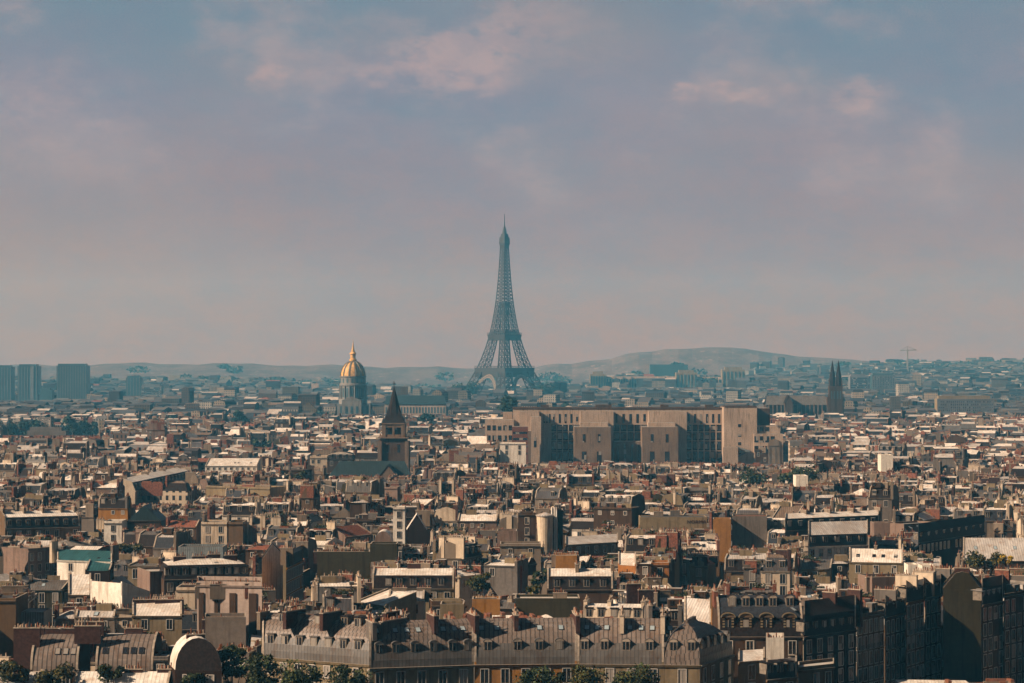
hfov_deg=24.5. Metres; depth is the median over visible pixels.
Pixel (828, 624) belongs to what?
apartment building
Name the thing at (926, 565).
apartment building
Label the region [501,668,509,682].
window
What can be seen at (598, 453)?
window
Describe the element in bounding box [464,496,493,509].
apartment building
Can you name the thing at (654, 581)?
apartment building
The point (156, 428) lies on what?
apartment building
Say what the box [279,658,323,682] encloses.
tree
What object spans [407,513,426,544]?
apartment building
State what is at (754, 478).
tree
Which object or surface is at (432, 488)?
apartment building
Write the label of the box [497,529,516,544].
apartment building
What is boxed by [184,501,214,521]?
apartment building
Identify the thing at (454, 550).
apartment building
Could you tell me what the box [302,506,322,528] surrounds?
apartment building
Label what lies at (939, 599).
window
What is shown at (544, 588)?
apartment building
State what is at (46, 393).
block
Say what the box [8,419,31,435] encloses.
tree
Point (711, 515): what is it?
apartment building
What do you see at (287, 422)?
apartment building
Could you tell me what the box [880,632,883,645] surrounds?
window
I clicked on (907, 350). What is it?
tower crane
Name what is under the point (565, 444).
window
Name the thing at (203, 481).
apartment building
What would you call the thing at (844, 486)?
apartment building
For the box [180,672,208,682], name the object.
tree
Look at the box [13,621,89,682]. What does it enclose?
apartment building
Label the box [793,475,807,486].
apartment building
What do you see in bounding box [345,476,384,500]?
apartment building
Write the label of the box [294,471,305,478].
tree
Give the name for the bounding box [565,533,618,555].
apartment building
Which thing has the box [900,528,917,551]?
apartment building
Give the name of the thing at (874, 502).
window
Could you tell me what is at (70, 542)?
apartment building
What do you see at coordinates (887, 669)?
window
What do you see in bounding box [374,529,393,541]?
house
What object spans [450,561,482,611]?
apartment building
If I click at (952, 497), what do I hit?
apartment building
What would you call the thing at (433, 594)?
window
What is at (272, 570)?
apartment building
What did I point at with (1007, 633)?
window
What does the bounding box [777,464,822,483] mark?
tree
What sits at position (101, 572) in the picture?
lean to
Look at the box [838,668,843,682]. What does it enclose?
window
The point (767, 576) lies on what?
window
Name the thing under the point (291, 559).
apartment building
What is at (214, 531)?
apartment building
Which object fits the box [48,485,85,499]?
apartment building
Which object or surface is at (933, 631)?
window
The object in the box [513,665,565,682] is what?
tree
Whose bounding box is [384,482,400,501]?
apartment building
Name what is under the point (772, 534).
apartment building
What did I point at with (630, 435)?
window
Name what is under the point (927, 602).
window
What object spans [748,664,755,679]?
window
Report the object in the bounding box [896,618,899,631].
window
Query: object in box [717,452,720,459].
window
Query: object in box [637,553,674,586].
apartment building
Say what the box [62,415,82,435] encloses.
tree
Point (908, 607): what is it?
window
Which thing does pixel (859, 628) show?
window
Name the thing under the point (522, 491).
apartment building
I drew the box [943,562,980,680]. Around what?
apartment building
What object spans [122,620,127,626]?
window
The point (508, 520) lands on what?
apartment building
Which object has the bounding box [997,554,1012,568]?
tree
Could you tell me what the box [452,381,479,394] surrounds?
tree
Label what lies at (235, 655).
tree
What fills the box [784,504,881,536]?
apartment building
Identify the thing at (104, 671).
tree
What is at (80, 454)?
apartment building
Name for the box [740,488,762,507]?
apartment building
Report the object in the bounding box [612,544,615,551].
window
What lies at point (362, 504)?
apartment building
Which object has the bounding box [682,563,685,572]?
window
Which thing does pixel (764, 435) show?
apartment building
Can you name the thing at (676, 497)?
apartment building
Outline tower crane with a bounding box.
[900,346,915,370]
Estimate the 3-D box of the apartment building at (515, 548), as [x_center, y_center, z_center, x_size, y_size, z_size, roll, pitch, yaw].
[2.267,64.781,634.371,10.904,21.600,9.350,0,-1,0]
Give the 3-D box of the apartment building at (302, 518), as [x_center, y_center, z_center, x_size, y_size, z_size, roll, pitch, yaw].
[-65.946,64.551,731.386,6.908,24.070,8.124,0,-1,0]
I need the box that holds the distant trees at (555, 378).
[12,359,1022,434]
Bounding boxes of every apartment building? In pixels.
[0,457,21,477]
[0,482,25,498]
[0,503,79,540]
[0,581,27,591]
[0,589,27,657]
[0,667,51,682]
[1,541,50,579]
[4,451,24,462]
[5,568,40,584]
[7,415,23,435]
[13,537,50,545]
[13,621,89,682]
[16,477,53,492]
[21,493,48,508]
[21,542,66,575]
[25,450,46,466]
[26,572,70,625]
[33,444,59,460]
[38,415,53,426]
[46,533,92,549]
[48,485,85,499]
[54,597,96,626]
[62,437,89,457]
[66,446,85,462]
[66,531,100,545]
[68,573,90,602]
[70,620,110,633]
[73,662,171,682]
[74,615,162,670]
[75,600,117,632]
[77,497,98,534]
[85,453,108,468]
[90,477,124,497]
[95,466,113,482]
[98,493,131,536]
[108,464,188,504]
[114,553,150,579]
[116,604,131,632]
[122,524,150,544]
[128,554,169,586]
[137,530,190,556]
[137,567,162,598]
[147,420,167,441]
[152,456,176,466]
[153,526,191,556]
[159,550,248,594]
[166,512,200,543]
[170,628,221,682]
[176,580,196,609]
[178,544,226,558]
[182,603,196,635]
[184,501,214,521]
[196,576,261,646]
[198,472,209,496]
[201,512,230,543]
[202,613,245,649]
[205,457,259,471]
[206,482,285,497]
[217,471,234,484]
[217,639,261,682]
[222,496,261,544]
[225,484,249,497]
[228,520,246,544]
[232,471,259,484]
[245,537,293,563]
[249,427,269,443]
[249,511,276,544]
[249,550,264,576]
[256,599,407,682]
[257,510,282,542]
[262,541,282,601]
[263,494,294,513]
[265,522,304,544]
[270,531,316,581]
[274,415,294,429]
[280,537,308,600]
[281,466,311,481]
[283,460,314,480]
[287,511,309,530]
[290,443,314,452]
[294,528,342,548]
[300,482,319,511]
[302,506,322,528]
[306,524,338,538]
[310,454,327,470]
[313,547,369,581]
[314,571,360,609]
[320,497,349,518]
[322,585,353,614]
[326,518,372,544]
[327,449,354,474]
[333,503,349,522]
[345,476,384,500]
[350,491,374,517]
[355,446,377,460]
[361,588,415,619]
[365,607,479,682]
[370,542,397,574]
[372,559,454,611]
[377,501,399,516]
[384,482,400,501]
[393,506,405,543]
[398,499,420,541]
[402,543,426,560]
[407,424,432,436]
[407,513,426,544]
[408,496,438,509]
[410,445,417,451]
[410,458,415,473]
[411,483,436,497]
[412,475,435,485]
[415,507,436,545]
[427,544,432,559]
[428,433,443,450]
[429,597,466,618]
[430,527,464,552]
[432,467,464,480]
[434,493,463,508]
[435,448,468,463]
[435,501,461,529]
[436,532,482,567]
[439,475,455,494]
[440,601,464,618]
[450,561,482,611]
[456,485,482,503]
[457,508,499,535]
[462,501,502,521]
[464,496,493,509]
[467,479,489,498]
[472,593,499,617]
[473,477,499,497]
[474,604,580,682]
[477,524,496,546]
[479,414,502,427]
[483,587,497,595]
[484,554,527,596]
[487,589,532,614]
[490,475,513,498]
[497,509,525,540]
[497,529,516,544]
[500,442,525,464]
[500,541,540,570]
[507,461,519,489]
[512,483,534,504]
[515,588,579,617]
[517,508,535,540]
[527,571,546,593]
[535,484,567,506]
[536,503,549,540]
[547,559,614,609]
[550,507,562,551]
[551,550,578,567]
[554,497,575,514]
[563,526,569,548]
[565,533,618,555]
[566,469,594,491]
[567,510,593,535]
[573,496,597,509]
[577,604,665,682]
[583,594,645,617]
[593,501,639,528]
[598,490,644,514]
[599,480,623,495]
[599,555,638,571]
[604,469,629,483]
[609,463,635,472]
[616,569,640,588]
[617,578,659,606]
[618,551,635,573]
[621,484,650,494]
[623,528,664,555]
[629,467,650,481]
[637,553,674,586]
[638,507,706,530]
[641,572,671,589]
[643,544,679,587]
[644,598,683,636]
[650,585,694,617]
[653,471,674,486]
[655,502,674,511]
[655,527,681,587]
[661,486,689,509]
[664,609,734,682]
[679,481,712,502]
[682,548,698,589]
[683,498,719,512]
[683,507,718,529]
[686,529,715,545]
[687,533,719,587]
[689,551,717,588]
[699,467,717,486]
[712,583,802,682]
[713,517,730,582]
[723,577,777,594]
[724,550,767,580]
[732,514,766,549]
[733,546,750,554]
[736,502,764,513]
[738,647,765,682]
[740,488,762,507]
[742,556,762,588]
[754,421,782,463]
[755,446,767,463]
[755,491,787,509]
[757,655,797,682]
[761,544,791,594]
[762,510,793,532]
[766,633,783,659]
[767,525,784,546]
[767,545,797,583]
[768,439,779,463]
[772,499,809,517]
[777,532,801,556]
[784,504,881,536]
[789,583,862,682]
[791,484,821,502]
[792,459,816,469]
[792,584,832,597]
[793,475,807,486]
[794,571,843,593]
[798,658,834,682]
[800,554,832,580]
[804,431,835,443]
[807,519,868,559]
[808,469,819,485]
[814,489,835,511]
[820,455,842,471]
[821,476,842,492]
[832,554,848,580]
[839,476,867,492]
[841,492,867,510]
[847,457,864,474]
[850,482,868,496]
[857,598,894,682]
[858,571,911,595]
[862,592,884,682]
[867,478,898,520]
[868,446,896,459]
[868,533,902,548]
[870,521,894,539]
[874,581,905,682]
[878,439,906,455]
[878,454,892,471]
[886,521,928,535]
[892,507,918,521]
[893,460,920,473]
[895,566,934,679]
[898,486,915,506]
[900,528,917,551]
[903,556,940,570]
[904,562,917,574]
[908,514,985,567]
[915,488,945,506]
[915,563,951,679]
[918,563,935,569]
[924,597,942,679]
[933,450,954,471]
[935,500,975,517]
[938,446,967,467]
[938,470,958,485]
[939,459,956,475]
[942,480,974,493]
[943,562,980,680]
[946,433,967,444]
[948,491,970,504]
[953,500,987,518]
[963,537,1023,573]
[969,485,1000,502]
[972,564,1010,680]
[983,450,1012,461]
[983,499,1013,537]
[993,517,1015,537]
[1003,477,1023,492]
[1004,584,1023,682]
[1009,463,1023,480]
[1010,570,1023,583]
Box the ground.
[13,347,981,680]
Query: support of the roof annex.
on the ground
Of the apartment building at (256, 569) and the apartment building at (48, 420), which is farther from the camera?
the apartment building at (48, 420)
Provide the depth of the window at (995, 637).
469.57 m
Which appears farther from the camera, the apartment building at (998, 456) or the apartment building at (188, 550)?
the apartment building at (998, 456)
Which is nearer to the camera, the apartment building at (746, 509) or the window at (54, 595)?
the window at (54, 595)
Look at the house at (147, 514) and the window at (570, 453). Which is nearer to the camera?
the house at (147, 514)
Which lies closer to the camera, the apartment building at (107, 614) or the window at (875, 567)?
the apartment building at (107, 614)
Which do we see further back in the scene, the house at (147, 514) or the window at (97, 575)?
the house at (147, 514)
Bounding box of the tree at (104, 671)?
[97,663,124,682]
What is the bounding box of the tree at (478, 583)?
[464,572,490,595]
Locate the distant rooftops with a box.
[0,357,1023,682]
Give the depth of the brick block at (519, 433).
1439.47 m
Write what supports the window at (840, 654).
in the apartment building at (828, 624)
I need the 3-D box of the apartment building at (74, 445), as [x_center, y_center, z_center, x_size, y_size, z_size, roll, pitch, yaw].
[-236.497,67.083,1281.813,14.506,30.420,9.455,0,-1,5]
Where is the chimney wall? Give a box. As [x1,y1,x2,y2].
[709,589,712,624]
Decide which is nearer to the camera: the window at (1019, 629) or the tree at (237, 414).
the window at (1019, 629)
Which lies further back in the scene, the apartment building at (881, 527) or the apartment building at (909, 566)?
the apartment building at (881, 527)
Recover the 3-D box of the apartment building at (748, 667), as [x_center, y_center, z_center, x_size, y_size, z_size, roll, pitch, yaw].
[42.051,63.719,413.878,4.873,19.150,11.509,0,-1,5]
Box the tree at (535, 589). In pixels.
[525,584,540,593]
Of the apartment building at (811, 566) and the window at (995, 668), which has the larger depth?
the apartment building at (811, 566)
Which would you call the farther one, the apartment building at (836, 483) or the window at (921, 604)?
the apartment building at (836, 483)
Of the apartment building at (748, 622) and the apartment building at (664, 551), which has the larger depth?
the apartment building at (664, 551)
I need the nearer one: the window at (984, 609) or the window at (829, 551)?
the window at (984, 609)
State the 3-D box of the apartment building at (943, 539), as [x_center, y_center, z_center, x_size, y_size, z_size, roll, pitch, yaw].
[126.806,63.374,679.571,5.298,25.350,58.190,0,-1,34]
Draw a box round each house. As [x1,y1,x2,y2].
[49,537,118,579]
[90,579,149,608]
[96,517,126,544]
[110,575,134,585]
[127,503,165,531]
[132,594,183,645]
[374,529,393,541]
[388,583,430,619]
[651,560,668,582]
[684,596,710,623]
[849,542,902,582]
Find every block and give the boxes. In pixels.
[0,365,14,399]
[17,364,40,400]
[27,427,68,436]
[39,388,53,399]
[56,364,89,398]
[141,384,162,395]
[485,419,513,442]
[503,412,511,418]
[512,426,527,463]
[649,365,687,375]
[721,406,769,464]
[848,374,867,388]
[870,373,894,392]
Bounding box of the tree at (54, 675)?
[32,661,75,682]
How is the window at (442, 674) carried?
in the apartment building at (432, 648)
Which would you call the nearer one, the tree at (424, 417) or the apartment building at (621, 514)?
the apartment building at (621, 514)
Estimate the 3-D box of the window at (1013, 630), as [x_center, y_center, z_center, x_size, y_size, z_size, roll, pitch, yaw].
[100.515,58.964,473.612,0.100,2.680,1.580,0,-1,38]
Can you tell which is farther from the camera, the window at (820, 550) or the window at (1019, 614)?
the window at (820, 550)
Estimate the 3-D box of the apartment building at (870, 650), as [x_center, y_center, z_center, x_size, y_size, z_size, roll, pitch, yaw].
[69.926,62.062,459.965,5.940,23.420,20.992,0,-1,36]
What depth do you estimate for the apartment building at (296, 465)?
1095.44 m
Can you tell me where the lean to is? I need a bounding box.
[85,559,113,581]
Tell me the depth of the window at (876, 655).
456.35 m
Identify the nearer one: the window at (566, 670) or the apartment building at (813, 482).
the window at (566, 670)
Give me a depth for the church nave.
1162.32 m
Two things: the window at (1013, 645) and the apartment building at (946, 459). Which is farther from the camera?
the apartment building at (946, 459)
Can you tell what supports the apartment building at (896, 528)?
on the ground
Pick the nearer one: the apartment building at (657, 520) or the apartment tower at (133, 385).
the apartment building at (657, 520)
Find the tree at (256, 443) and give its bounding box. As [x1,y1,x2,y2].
[253,438,271,446]
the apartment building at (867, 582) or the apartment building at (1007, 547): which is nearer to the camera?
the apartment building at (867, 582)
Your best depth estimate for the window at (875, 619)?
456.29 m
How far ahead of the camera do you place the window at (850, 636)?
443.60 m
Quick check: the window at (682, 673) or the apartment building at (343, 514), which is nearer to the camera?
the window at (682, 673)
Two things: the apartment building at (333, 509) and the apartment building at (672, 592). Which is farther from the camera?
the apartment building at (333, 509)
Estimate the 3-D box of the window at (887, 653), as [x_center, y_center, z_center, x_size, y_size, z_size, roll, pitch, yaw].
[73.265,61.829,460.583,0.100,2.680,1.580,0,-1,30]
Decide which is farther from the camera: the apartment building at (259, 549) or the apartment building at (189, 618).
the apartment building at (259, 549)
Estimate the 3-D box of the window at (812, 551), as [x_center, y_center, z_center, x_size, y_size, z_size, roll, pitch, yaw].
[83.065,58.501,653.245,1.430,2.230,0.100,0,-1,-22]
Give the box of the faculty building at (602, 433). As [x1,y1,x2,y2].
[513,405,721,463]
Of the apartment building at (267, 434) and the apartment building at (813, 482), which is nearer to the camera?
the apartment building at (813, 482)
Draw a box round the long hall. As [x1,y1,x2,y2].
[385,395,445,414]
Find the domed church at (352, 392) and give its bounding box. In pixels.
[336,344,371,414]
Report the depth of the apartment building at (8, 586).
520.94 m
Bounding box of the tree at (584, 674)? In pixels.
[566,664,608,682]
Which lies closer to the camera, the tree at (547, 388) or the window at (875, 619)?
the window at (875, 619)
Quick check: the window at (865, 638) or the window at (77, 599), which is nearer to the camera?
the window at (865, 638)
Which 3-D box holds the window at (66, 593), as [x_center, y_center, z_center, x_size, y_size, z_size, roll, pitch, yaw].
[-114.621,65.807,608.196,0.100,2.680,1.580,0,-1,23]
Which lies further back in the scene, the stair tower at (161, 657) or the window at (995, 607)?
the window at (995, 607)
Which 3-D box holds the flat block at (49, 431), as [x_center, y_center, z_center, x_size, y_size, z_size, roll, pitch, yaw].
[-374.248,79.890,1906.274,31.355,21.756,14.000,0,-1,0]
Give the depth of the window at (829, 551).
655.28 m
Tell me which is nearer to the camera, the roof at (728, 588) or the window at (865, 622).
the window at (865, 622)
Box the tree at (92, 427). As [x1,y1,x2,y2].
[80,420,98,434]
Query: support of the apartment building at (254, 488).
on the ground
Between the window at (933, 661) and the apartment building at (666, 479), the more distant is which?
the apartment building at (666, 479)
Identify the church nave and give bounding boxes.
[329,461,410,478]
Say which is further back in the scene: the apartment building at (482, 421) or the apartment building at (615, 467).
the apartment building at (482, 421)
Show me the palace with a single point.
(683, 377)
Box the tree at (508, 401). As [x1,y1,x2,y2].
[497,395,518,418]
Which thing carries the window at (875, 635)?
in the apartment building at (870, 650)
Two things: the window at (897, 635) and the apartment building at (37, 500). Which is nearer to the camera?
the window at (897, 635)
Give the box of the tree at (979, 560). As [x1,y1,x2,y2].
[963,550,1006,576]
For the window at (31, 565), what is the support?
in the apartment building at (33, 558)
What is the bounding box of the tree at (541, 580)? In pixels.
[530,568,546,593]
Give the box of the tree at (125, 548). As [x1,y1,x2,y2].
[119,543,143,558]
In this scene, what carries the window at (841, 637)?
in the apartment building at (828, 624)
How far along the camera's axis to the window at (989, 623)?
467.40 m
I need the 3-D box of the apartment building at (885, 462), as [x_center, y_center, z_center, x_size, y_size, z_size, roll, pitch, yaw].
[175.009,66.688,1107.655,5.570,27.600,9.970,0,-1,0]
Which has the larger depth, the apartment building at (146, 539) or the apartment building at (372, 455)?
the apartment building at (372, 455)
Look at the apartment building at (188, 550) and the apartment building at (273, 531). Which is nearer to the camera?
the apartment building at (188, 550)
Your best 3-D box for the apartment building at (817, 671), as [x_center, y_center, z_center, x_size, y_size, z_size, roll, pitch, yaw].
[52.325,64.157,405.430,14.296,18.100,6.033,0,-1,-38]
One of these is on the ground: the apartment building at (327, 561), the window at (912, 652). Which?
the apartment building at (327, 561)
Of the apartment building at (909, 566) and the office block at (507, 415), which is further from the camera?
the office block at (507, 415)
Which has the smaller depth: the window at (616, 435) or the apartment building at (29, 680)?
the apartment building at (29, 680)
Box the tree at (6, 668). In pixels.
[0,659,31,682]
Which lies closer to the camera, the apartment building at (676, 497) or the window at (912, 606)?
the window at (912, 606)
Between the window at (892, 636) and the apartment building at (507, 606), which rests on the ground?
the apartment building at (507, 606)
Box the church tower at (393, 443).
[378,387,409,470]
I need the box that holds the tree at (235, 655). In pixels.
[217,644,247,682]
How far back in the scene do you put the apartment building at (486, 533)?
691.54 m
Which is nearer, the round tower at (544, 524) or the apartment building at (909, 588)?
the apartment building at (909, 588)
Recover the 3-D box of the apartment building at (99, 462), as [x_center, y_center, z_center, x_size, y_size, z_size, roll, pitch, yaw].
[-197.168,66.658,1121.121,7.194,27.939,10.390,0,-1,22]
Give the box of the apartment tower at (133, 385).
[126,376,142,395]
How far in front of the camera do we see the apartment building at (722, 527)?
725.67 m
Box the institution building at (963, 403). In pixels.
[934,396,993,411]
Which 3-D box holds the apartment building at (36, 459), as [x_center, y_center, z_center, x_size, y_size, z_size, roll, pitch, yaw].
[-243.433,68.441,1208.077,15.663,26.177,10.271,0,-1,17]
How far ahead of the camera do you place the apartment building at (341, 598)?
469.89 m
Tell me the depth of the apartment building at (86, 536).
713.49 m
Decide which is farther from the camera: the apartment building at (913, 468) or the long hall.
the long hall
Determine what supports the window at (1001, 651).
in the apartment building at (989, 594)
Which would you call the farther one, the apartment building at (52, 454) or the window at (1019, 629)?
the apartment building at (52, 454)
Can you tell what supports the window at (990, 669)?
in the apartment building at (989, 594)
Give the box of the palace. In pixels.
[590,367,744,387]
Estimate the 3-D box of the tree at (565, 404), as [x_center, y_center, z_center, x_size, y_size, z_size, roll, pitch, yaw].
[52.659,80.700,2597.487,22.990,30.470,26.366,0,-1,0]
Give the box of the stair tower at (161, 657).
[153,651,171,670]
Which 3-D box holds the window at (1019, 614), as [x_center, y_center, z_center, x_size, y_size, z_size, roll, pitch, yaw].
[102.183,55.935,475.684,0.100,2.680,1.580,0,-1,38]
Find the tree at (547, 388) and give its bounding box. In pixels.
[535,382,557,393]
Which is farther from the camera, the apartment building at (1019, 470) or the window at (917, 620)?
the apartment building at (1019, 470)
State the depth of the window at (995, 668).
469.57 m
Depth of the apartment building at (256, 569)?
602.34 m
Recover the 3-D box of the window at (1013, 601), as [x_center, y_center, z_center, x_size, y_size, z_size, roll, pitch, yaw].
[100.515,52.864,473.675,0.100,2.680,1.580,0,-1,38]
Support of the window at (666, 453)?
in the faculty building at (602, 433)
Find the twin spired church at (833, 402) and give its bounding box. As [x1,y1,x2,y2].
[763,361,843,415]
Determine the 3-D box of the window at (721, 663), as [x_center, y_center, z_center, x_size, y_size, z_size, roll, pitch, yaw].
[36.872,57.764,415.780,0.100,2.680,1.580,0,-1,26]
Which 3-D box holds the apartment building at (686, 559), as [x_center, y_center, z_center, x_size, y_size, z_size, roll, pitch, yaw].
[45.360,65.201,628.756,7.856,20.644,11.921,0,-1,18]
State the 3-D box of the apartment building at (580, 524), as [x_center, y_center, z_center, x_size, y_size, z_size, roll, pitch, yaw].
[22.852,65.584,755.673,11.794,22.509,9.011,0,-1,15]
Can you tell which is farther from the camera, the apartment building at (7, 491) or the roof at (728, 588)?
the apartment building at (7, 491)
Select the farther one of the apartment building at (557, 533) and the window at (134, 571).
the apartment building at (557, 533)
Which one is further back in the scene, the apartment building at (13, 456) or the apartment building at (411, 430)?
the apartment building at (411, 430)
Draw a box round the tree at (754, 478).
[739,467,769,484]
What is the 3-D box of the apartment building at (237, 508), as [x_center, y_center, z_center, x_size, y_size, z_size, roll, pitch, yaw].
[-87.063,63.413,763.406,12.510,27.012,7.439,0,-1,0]
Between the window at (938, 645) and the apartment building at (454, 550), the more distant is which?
the apartment building at (454, 550)
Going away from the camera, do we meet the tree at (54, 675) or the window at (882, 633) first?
the tree at (54, 675)
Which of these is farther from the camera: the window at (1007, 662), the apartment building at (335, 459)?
the apartment building at (335, 459)
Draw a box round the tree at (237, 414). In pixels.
[231,409,249,421]
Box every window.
[30,553,33,560]
[30,564,33,572]
[38,552,41,560]
[38,563,41,571]
[39,593,44,602]
[45,563,48,570]
[52,593,57,602]
[54,530,58,536]
[65,592,67,602]
[68,563,72,570]
[76,598,82,602]
[95,573,99,580]
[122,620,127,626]
[132,568,136,578]
[141,619,147,629]
[166,619,172,629]
[167,582,172,591]
[205,526,209,532]
[205,536,209,542]
[206,674,213,682]
[218,526,222,532]
[218,536,222,542]
[323,665,329,677]
[375,672,383,682]
[396,671,404,682]
[417,670,425,682]
[431,592,436,598]
[438,670,446,682]
[444,592,449,597]
[459,669,467,682]
[480,668,488,682]
[490,568,494,575]
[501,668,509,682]
[525,517,528,524]
[525,527,528,534]
[552,452,555,459]
[558,452,561,459]
[562,668,570,682]
[563,433,567,438]
[563,442,567,448]
[563,452,567,459]
[569,452,572,459]
[576,546,580,553]
[582,452,585,461]
[585,546,589,553]
[594,545,597,552]
[597,452,600,462]
[603,545,606,552]
[605,668,613,682]
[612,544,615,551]
[614,433,618,438]
[617,445,618,462]
[621,433,625,438]
[624,445,625,461]
[628,433,632,438]
[631,445,632,462]
[635,433,639,438]
[638,445,639,462]
[642,566,647,574]
[649,668,657,682]
[650,452,653,461]
[657,567,662,575]
[665,452,668,461]
[678,669,686,682]
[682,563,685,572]
[682,575,685,584]
[687,452,690,459]
[693,452,696,459]
[696,568,700,576]
[699,452,702,459]
[703,667,706,682]
[705,452,708,459]
[711,452,714,459]
[711,664,714,680]
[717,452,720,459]
[720,662,722,677]
[728,659,731,674]
[746,640,753,649]
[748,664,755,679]
[749,570,754,580]
[765,574,770,583]
[779,574,785,583]
[779,586,785,594]
[788,640,796,654]
[806,639,811,654]
[810,549,814,556]
[813,672,819,682]
[817,638,822,652]
[819,549,822,556]
[825,671,831,682]
[827,548,831,556]
[828,636,832,651]
[836,548,840,553]
[838,635,843,649]
[838,651,843,665]
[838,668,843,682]
[848,634,853,648]
[848,650,853,664]
[848,666,853,680]
[855,565,860,572]
[858,627,861,634]
[858,636,861,650]
[858,652,861,666]
[858,668,861,682]
[863,619,867,633]
[863,635,867,649]
[863,651,867,665]
[863,667,867,681]
[869,618,872,632]
[869,634,872,648]
[869,650,872,664]
[869,666,872,680]
[872,500,876,506]
[873,565,878,573]
[874,617,877,631]
[874,633,877,646]
[874,649,878,662]
[874,665,878,678]
[880,616,883,630]
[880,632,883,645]
[880,648,883,661]
[880,664,883,677]
[886,620,889,634]
[886,636,889,649]
[886,652,889,665]
[886,667,889,681]
[891,565,896,572]
[891,619,894,632]
[891,635,894,648]
[891,650,894,663]
[891,666,894,679]
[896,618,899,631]
[896,633,899,646]
[896,649,899,662]
[896,664,899,677]
[901,616,904,630]
[901,632,904,645]
[901,647,904,660]
[901,663,904,676]
[907,605,909,619]
[907,621,909,634]
[907,636,909,650]
[907,652,910,665]
[907,667,910,679]
[911,604,914,617]
[911,620,914,633]
[911,635,914,648]
[911,651,914,664]
[912,666,914,679]
[916,603,918,616]
[916,619,918,631]
[916,634,918,647]
[916,649,919,663]
[916,665,919,678]
[920,602,923,615]
[920,618,923,631]
[920,633,923,646]
[920,648,923,661]
[920,664,923,677]
[926,600,929,613]
[926,615,929,628]
[926,631,929,644]
[926,646,929,659]
[926,661,929,674]
[931,600,934,612]
[932,614,934,627]
[932,630,934,642]
[932,645,934,658]
[932,660,934,673]
[937,598,940,611]
[937,613,940,626]
[937,628,940,641]
[937,643,940,656]
[937,659,940,671]
[983,607,986,620]
[983,623,986,636]
[983,638,986,652]
[983,654,986,667]
[983,669,986,680]
[988,606,991,619]
[988,622,991,635]
[988,637,991,650]
[988,653,991,666]
[988,668,991,677]
[994,605,996,618]
[994,636,997,649]
[994,667,997,677]
[999,604,1002,617]
[999,635,1002,648]
[999,650,1002,663]
[999,665,1002,677]
[1005,599,1008,612]
[1005,615,1009,628]
[1005,630,1009,643]
[1005,645,1009,658]
[1005,660,1009,674]
[1011,598,1015,611]
[1011,614,1015,626]
[1012,629,1015,642]
[1012,644,1015,657]
[1012,659,1015,672]
[1018,612,1021,625]
[1018,628,1021,640]
[1018,643,1021,656]
[1018,658,1021,671]
[1018,673,1021,682]
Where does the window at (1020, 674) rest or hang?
in the apartment building at (1014, 631)
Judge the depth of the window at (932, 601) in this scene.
476.73 m
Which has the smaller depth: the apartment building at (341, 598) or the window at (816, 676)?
the window at (816, 676)
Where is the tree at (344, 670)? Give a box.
[324,663,373,682]
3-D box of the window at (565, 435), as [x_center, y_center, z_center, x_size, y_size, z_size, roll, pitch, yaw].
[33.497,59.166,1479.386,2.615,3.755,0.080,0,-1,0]
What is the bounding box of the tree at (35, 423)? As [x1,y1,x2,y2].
[29,418,51,426]
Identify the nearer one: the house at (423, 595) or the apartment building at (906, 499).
the house at (423, 595)
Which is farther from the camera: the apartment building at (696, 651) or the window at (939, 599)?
the window at (939, 599)
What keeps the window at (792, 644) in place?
in the apartment building at (748, 622)
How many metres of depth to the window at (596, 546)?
666.58 m
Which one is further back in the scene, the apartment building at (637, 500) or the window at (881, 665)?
the apartment building at (637, 500)
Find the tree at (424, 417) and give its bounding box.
[418,413,435,424]
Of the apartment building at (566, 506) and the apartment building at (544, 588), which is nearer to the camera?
the apartment building at (544, 588)
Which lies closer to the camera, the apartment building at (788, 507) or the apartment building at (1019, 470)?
the apartment building at (788, 507)
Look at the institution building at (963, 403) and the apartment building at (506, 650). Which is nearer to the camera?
the apartment building at (506, 650)
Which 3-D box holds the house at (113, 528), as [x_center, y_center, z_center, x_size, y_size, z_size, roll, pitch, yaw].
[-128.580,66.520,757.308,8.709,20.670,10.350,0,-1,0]
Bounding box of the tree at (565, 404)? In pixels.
[557,401,568,406]
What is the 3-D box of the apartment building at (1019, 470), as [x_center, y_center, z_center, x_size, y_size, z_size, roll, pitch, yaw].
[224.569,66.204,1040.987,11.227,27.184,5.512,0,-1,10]
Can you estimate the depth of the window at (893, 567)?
606.19 m
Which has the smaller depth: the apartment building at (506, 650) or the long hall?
the apartment building at (506, 650)
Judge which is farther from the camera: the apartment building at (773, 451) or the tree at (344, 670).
the apartment building at (773, 451)
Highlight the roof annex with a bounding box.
[21,608,50,626]
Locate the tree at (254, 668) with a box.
[239,652,282,682]
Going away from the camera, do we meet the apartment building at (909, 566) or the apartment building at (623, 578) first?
the apartment building at (623, 578)
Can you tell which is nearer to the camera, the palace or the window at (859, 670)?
the window at (859, 670)
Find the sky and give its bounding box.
[0,0,1023,367]
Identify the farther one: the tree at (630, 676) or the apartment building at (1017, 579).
the apartment building at (1017, 579)
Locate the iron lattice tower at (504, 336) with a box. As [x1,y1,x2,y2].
[465,214,541,394]
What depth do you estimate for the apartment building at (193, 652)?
384.34 m
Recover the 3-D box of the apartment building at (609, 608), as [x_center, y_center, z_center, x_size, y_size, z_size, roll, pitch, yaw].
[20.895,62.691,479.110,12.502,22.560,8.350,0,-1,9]
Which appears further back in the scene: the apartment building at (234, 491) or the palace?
the palace
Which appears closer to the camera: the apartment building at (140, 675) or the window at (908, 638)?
the apartment building at (140, 675)
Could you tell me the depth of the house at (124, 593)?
521.43 m
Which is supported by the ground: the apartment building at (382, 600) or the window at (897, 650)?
the apartment building at (382, 600)
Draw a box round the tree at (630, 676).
[611,662,660,682]
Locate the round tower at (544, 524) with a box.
[536,512,553,554]
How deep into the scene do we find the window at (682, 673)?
406.68 m
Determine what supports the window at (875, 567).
in the house at (875, 560)

